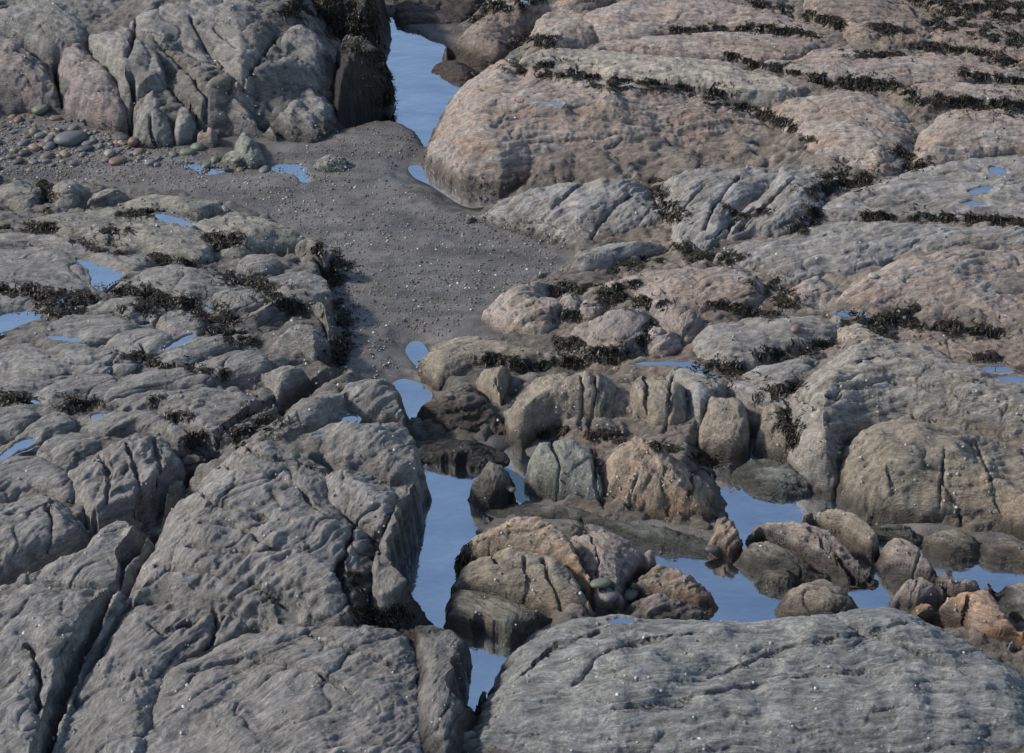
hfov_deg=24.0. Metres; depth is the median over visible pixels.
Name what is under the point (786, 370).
rock slab
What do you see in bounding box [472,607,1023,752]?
rock outcrop
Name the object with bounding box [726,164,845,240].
rock outcrop
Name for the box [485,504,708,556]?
rock slab
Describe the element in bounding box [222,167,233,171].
cobble
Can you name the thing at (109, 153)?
pebble
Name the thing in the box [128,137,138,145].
cobble
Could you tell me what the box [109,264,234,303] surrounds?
rock outcrop
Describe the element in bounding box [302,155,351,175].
boulder
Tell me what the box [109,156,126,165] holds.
cobble
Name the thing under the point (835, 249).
rock slab
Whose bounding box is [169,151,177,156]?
cobble
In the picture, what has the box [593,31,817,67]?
rock outcrop
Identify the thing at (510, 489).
stone
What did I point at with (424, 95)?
water
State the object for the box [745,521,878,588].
boulder
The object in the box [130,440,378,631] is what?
rock outcrop
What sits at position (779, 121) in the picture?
seaweed
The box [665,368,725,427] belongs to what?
rock slab
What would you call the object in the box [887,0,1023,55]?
seaweed
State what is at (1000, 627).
boulder
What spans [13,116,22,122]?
pebble
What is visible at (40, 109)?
cobble
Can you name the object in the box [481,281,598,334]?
rock outcrop
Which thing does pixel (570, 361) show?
seaweed
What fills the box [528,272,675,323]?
seaweed
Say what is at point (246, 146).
rock block
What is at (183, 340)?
puddle water
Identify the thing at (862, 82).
seaweed
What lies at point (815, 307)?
puddle water
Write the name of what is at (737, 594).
water
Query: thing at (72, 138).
cobble
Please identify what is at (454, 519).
water
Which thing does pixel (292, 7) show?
seaweed
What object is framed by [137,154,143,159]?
pebble
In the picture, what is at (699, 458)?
seaweed
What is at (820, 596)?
boulder
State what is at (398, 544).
rock block
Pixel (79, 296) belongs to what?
seaweed
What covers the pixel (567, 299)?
boulder
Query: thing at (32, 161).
pebble
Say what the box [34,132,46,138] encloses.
pebble
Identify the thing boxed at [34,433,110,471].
rock outcrop
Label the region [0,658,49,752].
rock outcrop
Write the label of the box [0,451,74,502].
rock outcrop
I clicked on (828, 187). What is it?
seaweed
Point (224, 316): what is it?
seaweed
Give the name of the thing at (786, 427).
seaweed
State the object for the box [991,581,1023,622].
boulder
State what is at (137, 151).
cobble
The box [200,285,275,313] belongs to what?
rock outcrop
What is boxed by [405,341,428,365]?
water
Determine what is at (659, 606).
boulder
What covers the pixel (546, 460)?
rock block
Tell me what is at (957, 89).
rock outcrop
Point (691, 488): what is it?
rock block
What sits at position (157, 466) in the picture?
rock outcrop
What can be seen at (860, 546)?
boulder
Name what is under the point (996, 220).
seaweed
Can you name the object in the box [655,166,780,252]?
rock outcrop
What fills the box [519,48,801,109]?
rock outcrop
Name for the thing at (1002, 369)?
puddle water
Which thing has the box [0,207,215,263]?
rock slab
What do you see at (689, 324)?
boulder
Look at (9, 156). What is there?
pebble
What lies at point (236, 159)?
cobble
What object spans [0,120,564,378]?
shingle
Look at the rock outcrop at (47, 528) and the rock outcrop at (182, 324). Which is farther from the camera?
the rock outcrop at (182, 324)
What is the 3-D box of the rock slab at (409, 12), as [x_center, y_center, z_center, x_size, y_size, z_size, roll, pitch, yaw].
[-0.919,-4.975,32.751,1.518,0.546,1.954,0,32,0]
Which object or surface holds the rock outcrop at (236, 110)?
on the sand
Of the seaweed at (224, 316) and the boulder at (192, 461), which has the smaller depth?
the boulder at (192, 461)
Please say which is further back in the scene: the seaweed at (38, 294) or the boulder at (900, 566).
the seaweed at (38, 294)
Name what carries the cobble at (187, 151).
on the sand
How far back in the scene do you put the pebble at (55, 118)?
29.50 m
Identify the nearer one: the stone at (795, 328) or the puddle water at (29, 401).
the puddle water at (29, 401)
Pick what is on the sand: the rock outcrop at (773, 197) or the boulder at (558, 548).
the boulder at (558, 548)
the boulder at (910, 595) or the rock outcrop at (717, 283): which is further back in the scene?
the rock outcrop at (717, 283)
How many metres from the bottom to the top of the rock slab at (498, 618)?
0.608 m
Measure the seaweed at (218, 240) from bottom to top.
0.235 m
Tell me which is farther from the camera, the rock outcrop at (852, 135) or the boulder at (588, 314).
the rock outcrop at (852, 135)
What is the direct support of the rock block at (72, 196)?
on the bedrock
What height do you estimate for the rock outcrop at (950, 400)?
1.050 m
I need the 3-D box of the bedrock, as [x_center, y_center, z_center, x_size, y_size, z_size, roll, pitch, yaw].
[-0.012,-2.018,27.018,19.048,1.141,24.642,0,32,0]
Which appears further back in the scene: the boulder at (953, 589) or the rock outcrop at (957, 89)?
the rock outcrop at (957, 89)
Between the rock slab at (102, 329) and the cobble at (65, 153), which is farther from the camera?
the cobble at (65, 153)
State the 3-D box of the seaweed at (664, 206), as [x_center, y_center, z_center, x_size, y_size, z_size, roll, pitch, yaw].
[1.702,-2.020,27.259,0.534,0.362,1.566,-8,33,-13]
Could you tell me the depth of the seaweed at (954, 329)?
24.72 m
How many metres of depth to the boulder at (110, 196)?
27.35 m
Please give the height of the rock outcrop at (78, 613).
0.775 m
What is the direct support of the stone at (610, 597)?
on the boulder at (626, 566)
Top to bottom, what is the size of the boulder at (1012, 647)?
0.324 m
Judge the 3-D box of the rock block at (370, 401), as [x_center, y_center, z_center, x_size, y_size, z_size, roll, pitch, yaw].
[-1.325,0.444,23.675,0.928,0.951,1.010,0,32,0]
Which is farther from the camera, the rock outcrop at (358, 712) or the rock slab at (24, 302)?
the rock slab at (24, 302)
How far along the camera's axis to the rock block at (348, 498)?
21.58 m
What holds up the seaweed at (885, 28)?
on the rock outcrop at (860, 13)
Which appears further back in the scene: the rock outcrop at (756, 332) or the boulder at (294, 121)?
the boulder at (294, 121)
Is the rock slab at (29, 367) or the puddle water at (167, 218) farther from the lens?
the puddle water at (167, 218)
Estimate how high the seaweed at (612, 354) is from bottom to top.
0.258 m
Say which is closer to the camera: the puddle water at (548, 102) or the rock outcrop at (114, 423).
the rock outcrop at (114, 423)
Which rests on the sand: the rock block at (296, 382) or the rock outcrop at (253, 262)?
the rock block at (296, 382)
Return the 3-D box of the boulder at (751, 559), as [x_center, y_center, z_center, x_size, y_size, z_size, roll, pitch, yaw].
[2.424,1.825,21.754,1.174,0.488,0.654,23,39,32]
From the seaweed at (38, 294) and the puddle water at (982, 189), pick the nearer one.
the seaweed at (38, 294)
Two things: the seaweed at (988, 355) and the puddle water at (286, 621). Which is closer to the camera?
the puddle water at (286, 621)
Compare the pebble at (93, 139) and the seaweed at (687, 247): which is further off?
the pebble at (93, 139)
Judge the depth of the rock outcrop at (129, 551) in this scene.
20.95 m
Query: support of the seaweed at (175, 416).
on the rock slab at (203, 400)
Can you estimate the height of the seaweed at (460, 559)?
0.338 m
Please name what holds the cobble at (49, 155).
on the sand
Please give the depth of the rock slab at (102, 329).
24.55 m
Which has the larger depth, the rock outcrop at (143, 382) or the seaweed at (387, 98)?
the seaweed at (387, 98)
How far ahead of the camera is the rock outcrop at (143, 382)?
23.72 m
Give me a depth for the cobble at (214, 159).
28.57 m
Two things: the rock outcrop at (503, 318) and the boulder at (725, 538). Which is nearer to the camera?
the boulder at (725, 538)
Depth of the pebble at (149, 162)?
28.51 m
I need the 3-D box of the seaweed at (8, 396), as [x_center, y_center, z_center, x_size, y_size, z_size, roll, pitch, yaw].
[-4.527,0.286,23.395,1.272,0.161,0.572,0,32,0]
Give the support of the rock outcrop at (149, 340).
on the bedrock
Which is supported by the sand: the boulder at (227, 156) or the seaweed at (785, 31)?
the boulder at (227, 156)
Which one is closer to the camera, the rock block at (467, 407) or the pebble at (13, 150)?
the rock block at (467, 407)
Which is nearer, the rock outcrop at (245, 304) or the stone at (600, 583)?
the stone at (600, 583)
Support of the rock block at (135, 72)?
on the sand
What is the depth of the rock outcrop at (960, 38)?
30.14 m
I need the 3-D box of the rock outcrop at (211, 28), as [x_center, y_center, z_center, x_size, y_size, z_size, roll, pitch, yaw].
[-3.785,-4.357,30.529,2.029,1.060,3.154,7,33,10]
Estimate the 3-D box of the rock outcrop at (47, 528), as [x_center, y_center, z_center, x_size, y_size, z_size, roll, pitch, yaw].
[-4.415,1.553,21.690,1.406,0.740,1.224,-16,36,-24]
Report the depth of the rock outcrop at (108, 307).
24.91 m
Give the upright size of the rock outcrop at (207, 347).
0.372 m
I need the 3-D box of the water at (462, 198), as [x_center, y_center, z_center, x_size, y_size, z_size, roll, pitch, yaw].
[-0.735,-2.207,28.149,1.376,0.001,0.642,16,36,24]
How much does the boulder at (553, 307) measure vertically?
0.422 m
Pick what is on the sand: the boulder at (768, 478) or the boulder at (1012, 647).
the boulder at (768, 478)
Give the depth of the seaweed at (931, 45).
29.97 m
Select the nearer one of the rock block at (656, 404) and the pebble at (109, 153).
the rock block at (656, 404)
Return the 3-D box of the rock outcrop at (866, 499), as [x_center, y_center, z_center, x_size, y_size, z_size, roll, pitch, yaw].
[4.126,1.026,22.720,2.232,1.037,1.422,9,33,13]
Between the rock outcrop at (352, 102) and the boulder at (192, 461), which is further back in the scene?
the rock outcrop at (352, 102)
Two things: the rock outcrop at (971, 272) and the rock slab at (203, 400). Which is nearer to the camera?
the rock slab at (203, 400)
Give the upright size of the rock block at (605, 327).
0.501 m
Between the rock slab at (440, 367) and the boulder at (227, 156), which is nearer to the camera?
the rock slab at (440, 367)
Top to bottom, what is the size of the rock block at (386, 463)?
0.969 m
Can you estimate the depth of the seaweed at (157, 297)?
25.09 m
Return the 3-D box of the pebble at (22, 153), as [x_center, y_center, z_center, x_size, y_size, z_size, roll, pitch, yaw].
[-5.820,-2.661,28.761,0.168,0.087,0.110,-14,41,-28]
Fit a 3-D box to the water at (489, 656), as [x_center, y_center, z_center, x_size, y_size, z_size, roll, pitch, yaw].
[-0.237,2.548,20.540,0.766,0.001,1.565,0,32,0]
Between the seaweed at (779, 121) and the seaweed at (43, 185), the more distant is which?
the seaweed at (779, 121)
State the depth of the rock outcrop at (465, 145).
28.53 m
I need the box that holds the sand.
[0,0,1023,645]
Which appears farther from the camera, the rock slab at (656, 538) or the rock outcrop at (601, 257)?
the rock outcrop at (601, 257)
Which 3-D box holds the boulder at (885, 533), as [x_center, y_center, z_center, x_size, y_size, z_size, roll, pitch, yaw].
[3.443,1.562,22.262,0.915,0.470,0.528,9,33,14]
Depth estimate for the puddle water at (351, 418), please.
23.15 m
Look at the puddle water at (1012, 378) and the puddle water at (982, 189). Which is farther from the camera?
the puddle water at (982, 189)
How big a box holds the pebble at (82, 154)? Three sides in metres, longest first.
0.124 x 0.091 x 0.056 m
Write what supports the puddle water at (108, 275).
on the bedrock
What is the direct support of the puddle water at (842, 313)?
on the bedrock
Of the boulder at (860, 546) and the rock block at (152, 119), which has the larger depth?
the rock block at (152, 119)
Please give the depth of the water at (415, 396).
24.33 m
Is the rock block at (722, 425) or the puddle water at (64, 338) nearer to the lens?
the rock block at (722, 425)
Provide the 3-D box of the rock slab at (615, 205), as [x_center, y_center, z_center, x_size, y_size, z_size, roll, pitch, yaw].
[0.508,-1.645,27.413,2.531,1.075,1.543,0,32,0]
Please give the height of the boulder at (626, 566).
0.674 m
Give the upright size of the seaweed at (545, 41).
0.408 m
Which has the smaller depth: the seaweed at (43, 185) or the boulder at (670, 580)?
the boulder at (670, 580)
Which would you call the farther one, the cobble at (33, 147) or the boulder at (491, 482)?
the cobble at (33, 147)
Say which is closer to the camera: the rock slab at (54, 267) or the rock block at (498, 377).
the rock block at (498, 377)
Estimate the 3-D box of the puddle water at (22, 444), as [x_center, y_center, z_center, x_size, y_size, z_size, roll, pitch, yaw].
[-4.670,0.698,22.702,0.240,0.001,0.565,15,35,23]
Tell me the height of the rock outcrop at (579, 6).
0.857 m
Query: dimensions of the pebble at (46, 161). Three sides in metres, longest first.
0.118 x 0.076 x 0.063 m
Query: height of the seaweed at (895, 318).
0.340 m
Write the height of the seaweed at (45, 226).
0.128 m
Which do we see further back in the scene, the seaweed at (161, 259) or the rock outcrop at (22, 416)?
the seaweed at (161, 259)
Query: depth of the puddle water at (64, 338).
24.46 m
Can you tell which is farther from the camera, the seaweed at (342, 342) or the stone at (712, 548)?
the seaweed at (342, 342)
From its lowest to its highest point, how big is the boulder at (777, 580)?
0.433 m
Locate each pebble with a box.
[6,154,15,158]
[9,147,18,153]
[12,158,24,163]
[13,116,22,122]
[17,139,27,145]
[17,150,31,156]
[28,126,38,135]
[28,159,37,164]
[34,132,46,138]
[37,142,45,148]
[42,158,50,163]
[43,134,54,142]
[43,141,55,150]
[49,115,62,120]
[68,125,78,130]
[69,160,78,165]
[79,151,85,156]
[81,141,92,145]
[89,137,96,142]
[97,143,103,148]
[101,158,109,162]
[104,149,113,157]
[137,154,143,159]
[144,159,156,165]
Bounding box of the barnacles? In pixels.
[0,0,1023,752]
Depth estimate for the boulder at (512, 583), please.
21.20 m
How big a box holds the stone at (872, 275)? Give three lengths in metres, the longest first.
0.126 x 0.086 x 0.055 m
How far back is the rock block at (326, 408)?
22.84 m
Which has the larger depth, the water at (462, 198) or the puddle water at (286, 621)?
the water at (462, 198)
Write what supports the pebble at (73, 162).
on the shingle
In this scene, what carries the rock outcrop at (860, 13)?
on the bedrock
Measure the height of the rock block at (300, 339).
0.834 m
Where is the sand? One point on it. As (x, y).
(398, 176)
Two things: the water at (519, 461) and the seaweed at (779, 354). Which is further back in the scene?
the seaweed at (779, 354)
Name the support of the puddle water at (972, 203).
on the bedrock
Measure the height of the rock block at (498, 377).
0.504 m
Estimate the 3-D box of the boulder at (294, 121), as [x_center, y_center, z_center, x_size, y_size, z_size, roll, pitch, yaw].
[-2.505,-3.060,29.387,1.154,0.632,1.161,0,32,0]
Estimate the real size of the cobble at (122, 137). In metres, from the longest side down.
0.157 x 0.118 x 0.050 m
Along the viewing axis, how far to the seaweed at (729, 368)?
24.25 m
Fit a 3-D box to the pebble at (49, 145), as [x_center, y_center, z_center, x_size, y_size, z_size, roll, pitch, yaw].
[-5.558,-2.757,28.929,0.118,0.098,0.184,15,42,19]
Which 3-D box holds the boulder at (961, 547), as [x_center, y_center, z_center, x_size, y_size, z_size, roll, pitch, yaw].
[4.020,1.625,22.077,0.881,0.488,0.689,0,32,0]
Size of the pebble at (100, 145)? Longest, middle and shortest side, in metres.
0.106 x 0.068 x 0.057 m
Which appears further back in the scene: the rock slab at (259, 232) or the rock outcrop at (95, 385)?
the rock slab at (259, 232)
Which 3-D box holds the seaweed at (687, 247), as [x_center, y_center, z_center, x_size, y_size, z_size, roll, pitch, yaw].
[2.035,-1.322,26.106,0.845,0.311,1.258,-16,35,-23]
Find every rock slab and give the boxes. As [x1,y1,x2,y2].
[0,36,56,113]
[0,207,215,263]
[0,232,187,274]
[0,246,93,299]
[0,293,34,313]
[0,342,140,394]
[45,314,141,347]
[57,43,131,136]
[93,384,278,458]
[119,194,228,222]
[193,212,325,258]
[394,0,485,26]
[417,336,619,390]
[443,589,551,647]
[465,177,663,249]
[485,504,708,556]
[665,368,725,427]
[713,220,1023,285]
[727,380,789,420]
[740,352,827,398]
[818,155,1023,226]
[894,329,1023,371]
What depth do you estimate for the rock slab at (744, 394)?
23.69 m
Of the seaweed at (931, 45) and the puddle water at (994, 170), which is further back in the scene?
the seaweed at (931, 45)
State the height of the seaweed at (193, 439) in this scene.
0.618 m
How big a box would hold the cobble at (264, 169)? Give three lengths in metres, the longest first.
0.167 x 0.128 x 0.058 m
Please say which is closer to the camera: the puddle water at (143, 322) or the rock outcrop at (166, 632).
the rock outcrop at (166, 632)
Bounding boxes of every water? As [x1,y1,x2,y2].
[0,310,43,334]
[0,438,35,460]
[21,399,39,406]
[44,335,80,341]
[77,259,122,290]
[91,411,107,417]
[136,320,149,325]
[152,212,194,225]
[164,334,197,349]
[181,163,223,174]
[202,304,225,311]
[272,164,310,182]
[279,619,298,624]
[340,414,360,422]
[343,16,464,146]
[392,379,432,418]
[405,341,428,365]
[407,463,527,628]
[408,165,507,207]
[459,633,520,711]
[504,447,540,501]
[528,97,566,107]
[608,615,637,623]
[628,359,716,377]
[629,458,1023,621]
[808,305,823,308]
[833,310,870,318]
[963,200,986,205]
[968,186,993,193]
[980,364,1012,372]
[989,166,1006,174]
[993,375,1023,382]
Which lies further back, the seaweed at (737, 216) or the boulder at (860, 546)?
the seaweed at (737, 216)
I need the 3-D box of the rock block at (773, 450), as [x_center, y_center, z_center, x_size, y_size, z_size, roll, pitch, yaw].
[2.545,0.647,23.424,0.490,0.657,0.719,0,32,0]
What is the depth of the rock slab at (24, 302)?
25.01 m
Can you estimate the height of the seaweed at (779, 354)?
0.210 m
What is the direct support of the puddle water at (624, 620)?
on the bedrock
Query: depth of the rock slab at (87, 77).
29.41 m
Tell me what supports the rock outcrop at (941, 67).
on the bedrock
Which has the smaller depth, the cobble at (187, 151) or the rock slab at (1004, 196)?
the rock slab at (1004, 196)
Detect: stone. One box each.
[506,486,515,492]
[590,578,610,588]
[603,591,618,603]
[623,588,638,601]
[705,545,719,552]
[791,324,799,332]
[868,272,878,278]
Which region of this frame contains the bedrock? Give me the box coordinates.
[0,0,1023,752]
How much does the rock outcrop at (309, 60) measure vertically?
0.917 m
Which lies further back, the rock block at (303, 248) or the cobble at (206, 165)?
the cobble at (206, 165)
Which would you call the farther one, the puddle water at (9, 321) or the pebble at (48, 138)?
the pebble at (48, 138)
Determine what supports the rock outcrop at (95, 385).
on the bedrock
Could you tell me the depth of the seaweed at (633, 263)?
26.09 m
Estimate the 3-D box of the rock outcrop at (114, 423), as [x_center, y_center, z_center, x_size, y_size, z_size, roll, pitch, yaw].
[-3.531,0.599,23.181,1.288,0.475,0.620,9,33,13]
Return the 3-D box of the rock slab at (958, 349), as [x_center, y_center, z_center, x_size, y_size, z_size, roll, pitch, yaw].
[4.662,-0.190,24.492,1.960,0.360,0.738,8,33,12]
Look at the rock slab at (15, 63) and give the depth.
29.73 m
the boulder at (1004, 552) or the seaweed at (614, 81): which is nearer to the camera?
the boulder at (1004, 552)
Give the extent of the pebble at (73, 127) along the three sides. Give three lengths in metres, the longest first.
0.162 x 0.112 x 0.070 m
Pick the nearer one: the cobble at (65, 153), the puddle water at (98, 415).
the puddle water at (98, 415)
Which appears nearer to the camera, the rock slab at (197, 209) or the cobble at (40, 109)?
the rock slab at (197, 209)
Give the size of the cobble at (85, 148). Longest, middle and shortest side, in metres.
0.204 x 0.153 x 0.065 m
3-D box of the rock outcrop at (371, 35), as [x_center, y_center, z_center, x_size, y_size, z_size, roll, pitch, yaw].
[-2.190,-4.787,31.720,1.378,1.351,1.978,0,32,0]
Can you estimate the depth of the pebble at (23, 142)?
28.95 m
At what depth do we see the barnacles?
22.30 m
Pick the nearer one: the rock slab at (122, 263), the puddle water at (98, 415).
the puddle water at (98, 415)
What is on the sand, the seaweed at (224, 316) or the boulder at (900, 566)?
the boulder at (900, 566)
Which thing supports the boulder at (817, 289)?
on the sand
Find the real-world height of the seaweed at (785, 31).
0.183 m
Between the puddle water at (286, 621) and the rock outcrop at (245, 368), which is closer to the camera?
the puddle water at (286, 621)
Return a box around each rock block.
[0,180,44,211]
[51,180,91,211]
[88,27,167,135]
[132,88,174,148]
[173,107,197,145]
[233,132,270,168]
[241,298,344,365]
[258,365,314,415]
[271,393,345,439]
[273,324,333,366]
[287,240,337,280]
[301,420,431,510]
[325,469,396,543]
[340,378,414,439]
[371,483,433,629]
[396,625,486,752]
[411,384,505,435]
[418,439,509,469]
[476,365,510,405]
[503,371,625,450]
[524,439,603,506]
[570,307,650,363]
[600,436,728,522]
[630,376,687,431]
[697,396,750,463]
[752,403,792,462]
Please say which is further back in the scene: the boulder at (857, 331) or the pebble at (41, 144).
the pebble at (41, 144)
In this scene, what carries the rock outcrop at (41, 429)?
on the bedrock
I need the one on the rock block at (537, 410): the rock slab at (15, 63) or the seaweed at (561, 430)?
the seaweed at (561, 430)
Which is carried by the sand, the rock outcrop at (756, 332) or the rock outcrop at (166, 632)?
the rock outcrop at (166, 632)
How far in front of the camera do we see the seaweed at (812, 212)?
26.62 m
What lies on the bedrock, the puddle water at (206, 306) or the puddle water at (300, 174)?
the puddle water at (206, 306)
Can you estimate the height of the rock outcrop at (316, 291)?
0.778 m
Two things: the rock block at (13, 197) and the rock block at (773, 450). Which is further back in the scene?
the rock block at (13, 197)
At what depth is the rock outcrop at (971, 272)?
25.19 m
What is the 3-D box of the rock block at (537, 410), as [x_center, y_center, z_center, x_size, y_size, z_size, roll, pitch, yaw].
[0.512,0.429,23.782,1.310,0.905,1.130,0,32,0]
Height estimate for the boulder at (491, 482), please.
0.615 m
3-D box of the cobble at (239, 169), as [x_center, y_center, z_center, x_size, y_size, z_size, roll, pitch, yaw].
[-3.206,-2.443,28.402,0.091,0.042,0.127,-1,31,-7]
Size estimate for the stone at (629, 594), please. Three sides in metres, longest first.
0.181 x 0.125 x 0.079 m
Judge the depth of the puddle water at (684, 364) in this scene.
24.35 m
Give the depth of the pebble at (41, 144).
28.91 m
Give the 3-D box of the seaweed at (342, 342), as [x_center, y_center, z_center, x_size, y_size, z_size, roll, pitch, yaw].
[-1.808,-0.837,25.459,0.754,0.454,2.904,-3,32,-6]
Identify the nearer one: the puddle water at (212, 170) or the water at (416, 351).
the water at (416, 351)
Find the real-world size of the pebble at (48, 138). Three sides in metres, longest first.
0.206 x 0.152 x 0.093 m
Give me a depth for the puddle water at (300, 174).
28.43 m
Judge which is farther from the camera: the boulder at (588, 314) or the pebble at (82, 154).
the pebble at (82, 154)
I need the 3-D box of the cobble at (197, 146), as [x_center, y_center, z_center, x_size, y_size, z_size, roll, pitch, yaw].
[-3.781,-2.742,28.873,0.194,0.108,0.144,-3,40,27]
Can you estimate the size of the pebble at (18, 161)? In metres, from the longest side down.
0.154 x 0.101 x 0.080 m
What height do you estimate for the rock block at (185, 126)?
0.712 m
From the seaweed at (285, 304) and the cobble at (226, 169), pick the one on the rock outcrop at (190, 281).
the seaweed at (285, 304)
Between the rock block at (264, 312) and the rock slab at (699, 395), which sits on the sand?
the rock block at (264, 312)
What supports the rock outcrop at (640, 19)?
on the bedrock
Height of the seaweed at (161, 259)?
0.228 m
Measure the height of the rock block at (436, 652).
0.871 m
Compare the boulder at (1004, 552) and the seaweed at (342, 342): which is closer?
the boulder at (1004, 552)
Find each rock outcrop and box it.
[0,0,117,89]
[0,405,38,445]
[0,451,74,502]
[0,494,91,585]
[0,583,131,752]
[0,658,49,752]
[14,412,76,454]
[17,521,154,597]
[28,373,117,405]
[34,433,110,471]
[54,603,247,752]
[68,432,188,545]
[79,410,192,457]
[86,298,165,322]
[104,328,181,360]
[104,367,223,401]
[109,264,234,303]
[129,0,277,111]
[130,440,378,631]
[143,619,421,752]
[154,334,240,368]
[155,310,208,336]
[180,37,277,141]
[194,349,271,389]
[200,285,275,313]
[236,254,283,275]
[266,271,337,325]
[274,25,336,104]
[315,0,391,59]
[334,35,394,123]
[420,59,769,194]
[442,10,532,72]
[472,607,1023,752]
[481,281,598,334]
[488,0,612,25]
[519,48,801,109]
[531,10,596,49]
[561,241,667,271]
[583,0,822,42]
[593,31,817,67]
[605,266,765,313]
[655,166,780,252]
[692,315,842,370]
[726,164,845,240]
[760,46,1023,89]
[761,90,917,175]
[786,336,1023,497]
[803,0,930,46]
[835,247,1023,333]
[836,416,1023,540]
[901,82,1023,108]
[912,108,1023,168]
[915,0,1023,18]
[929,19,1023,61]
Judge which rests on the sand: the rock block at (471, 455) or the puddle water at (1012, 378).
the rock block at (471, 455)
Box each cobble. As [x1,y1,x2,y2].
[28,143,40,150]
[31,104,48,114]
[40,152,53,158]
[53,130,87,145]
[60,150,69,157]
[77,145,93,151]
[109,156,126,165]
[117,134,129,140]
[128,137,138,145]
[133,148,143,155]
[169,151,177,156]
[179,148,194,154]
[190,142,204,150]
[202,162,210,168]
[211,156,219,162]
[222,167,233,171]
[231,157,240,161]
[236,167,243,171]
[258,165,268,172]
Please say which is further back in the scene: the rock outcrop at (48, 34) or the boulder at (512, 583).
the rock outcrop at (48, 34)
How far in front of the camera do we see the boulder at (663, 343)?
24.63 m
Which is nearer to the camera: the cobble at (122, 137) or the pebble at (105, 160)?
the pebble at (105, 160)
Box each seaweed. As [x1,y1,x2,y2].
[0,219,59,234]
[0,277,91,318]
[0,386,111,415]
[31,178,175,221]
[59,286,107,308]
[67,235,207,270]
[91,223,265,253]
[94,276,225,319]
[105,349,235,384]
[146,393,196,424]
[175,405,292,454]
[177,258,308,314]
[183,302,263,357]
[230,0,424,81]
[302,240,377,371]
[339,568,421,630]
[368,50,399,110]
[453,0,553,26]
[453,535,495,574]
[463,348,607,377]
[483,54,671,98]
[499,23,571,51]
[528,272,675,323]
[534,423,631,448]
[542,319,655,368]
[607,254,665,291]
[627,76,817,149]
[645,176,700,223]
[646,236,750,269]
[646,437,719,483]
[666,16,825,42]
[672,353,767,389]
[697,265,809,322]
[721,203,774,221]
[722,51,1023,133]
[738,0,869,31]
[744,375,808,411]
[749,330,846,363]
[761,400,821,456]
[770,151,907,204]
[780,198,834,236]
[831,37,1023,73]
[839,300,920,340]
[858,202,1023,229]
[863,20,954,46]
[868,309,1012,348]
[879,136,936,171]
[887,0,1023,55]
[952,65,1023,92]
[964,348,1016,367]
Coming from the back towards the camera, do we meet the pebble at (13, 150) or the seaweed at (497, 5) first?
the seaweed at (497, 5)
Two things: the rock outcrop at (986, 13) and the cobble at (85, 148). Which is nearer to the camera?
the cobble at (85, 148)
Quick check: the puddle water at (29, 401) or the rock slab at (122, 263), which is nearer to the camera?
the puddle water at (29, 401)
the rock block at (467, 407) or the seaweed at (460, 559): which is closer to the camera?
the seaweed at (460, 559)
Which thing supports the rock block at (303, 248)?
on the ground
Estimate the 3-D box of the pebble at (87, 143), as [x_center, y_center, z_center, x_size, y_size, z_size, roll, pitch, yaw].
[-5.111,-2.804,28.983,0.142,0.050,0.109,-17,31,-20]
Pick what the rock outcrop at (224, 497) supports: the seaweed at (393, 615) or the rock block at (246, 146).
the seaweed at (393, 615)
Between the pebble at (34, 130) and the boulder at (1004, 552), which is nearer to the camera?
the boulder at (1004, 552)
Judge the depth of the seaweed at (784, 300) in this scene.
25.18 m
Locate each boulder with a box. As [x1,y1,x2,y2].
[85,188,129,209]
[181,449,213,487]
[197,127,221,147]
[211,151,243,169]
[265,88,344,142]
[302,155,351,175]
[431,60,478,82]
[450,546,598,617]
[454,516,592,608]
[467,461,517,512]
[533,297,561,323]
[559,294,581,324]
[569,528,656,615]
[578,300,605,323]
[623,593,709,620]
[630,564,718,613]
[644,326,682,357]
[653,306,703,345]
[708,517,742,560]
[728,458,811,499]
[733,541,829,582]
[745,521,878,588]
[754,569,803,591]
[774,579,858,617]
[785,276,841,307]
[801,508,879,566]
[835,324,880,342]
[872,524,921,547]
[874,538,953,590]
[888,577,945,613]
[911,590,1023,648]
[919,529,978,562]
[941,579,991,599]
[978,539,1023,568]
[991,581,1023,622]
[1007,642,1023,651]
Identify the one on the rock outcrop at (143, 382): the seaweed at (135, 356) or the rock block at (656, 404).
the seaweed at (135, 356)
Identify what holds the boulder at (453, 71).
on the sand
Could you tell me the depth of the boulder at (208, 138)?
28.89 m
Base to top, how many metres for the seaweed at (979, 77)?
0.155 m
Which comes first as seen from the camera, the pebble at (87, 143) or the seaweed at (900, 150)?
the seaweed at (900, 150)
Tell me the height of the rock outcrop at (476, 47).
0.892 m
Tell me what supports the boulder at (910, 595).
on the sand
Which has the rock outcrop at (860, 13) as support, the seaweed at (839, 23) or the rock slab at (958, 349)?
the seaweed at (839, 23)
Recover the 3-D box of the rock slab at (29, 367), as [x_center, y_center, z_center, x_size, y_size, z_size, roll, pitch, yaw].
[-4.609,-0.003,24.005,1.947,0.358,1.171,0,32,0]
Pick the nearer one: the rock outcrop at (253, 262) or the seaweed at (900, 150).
the rock outcrop at (253, 262)
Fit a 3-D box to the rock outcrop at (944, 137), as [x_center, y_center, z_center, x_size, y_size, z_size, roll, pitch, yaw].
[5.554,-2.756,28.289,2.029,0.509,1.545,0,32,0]

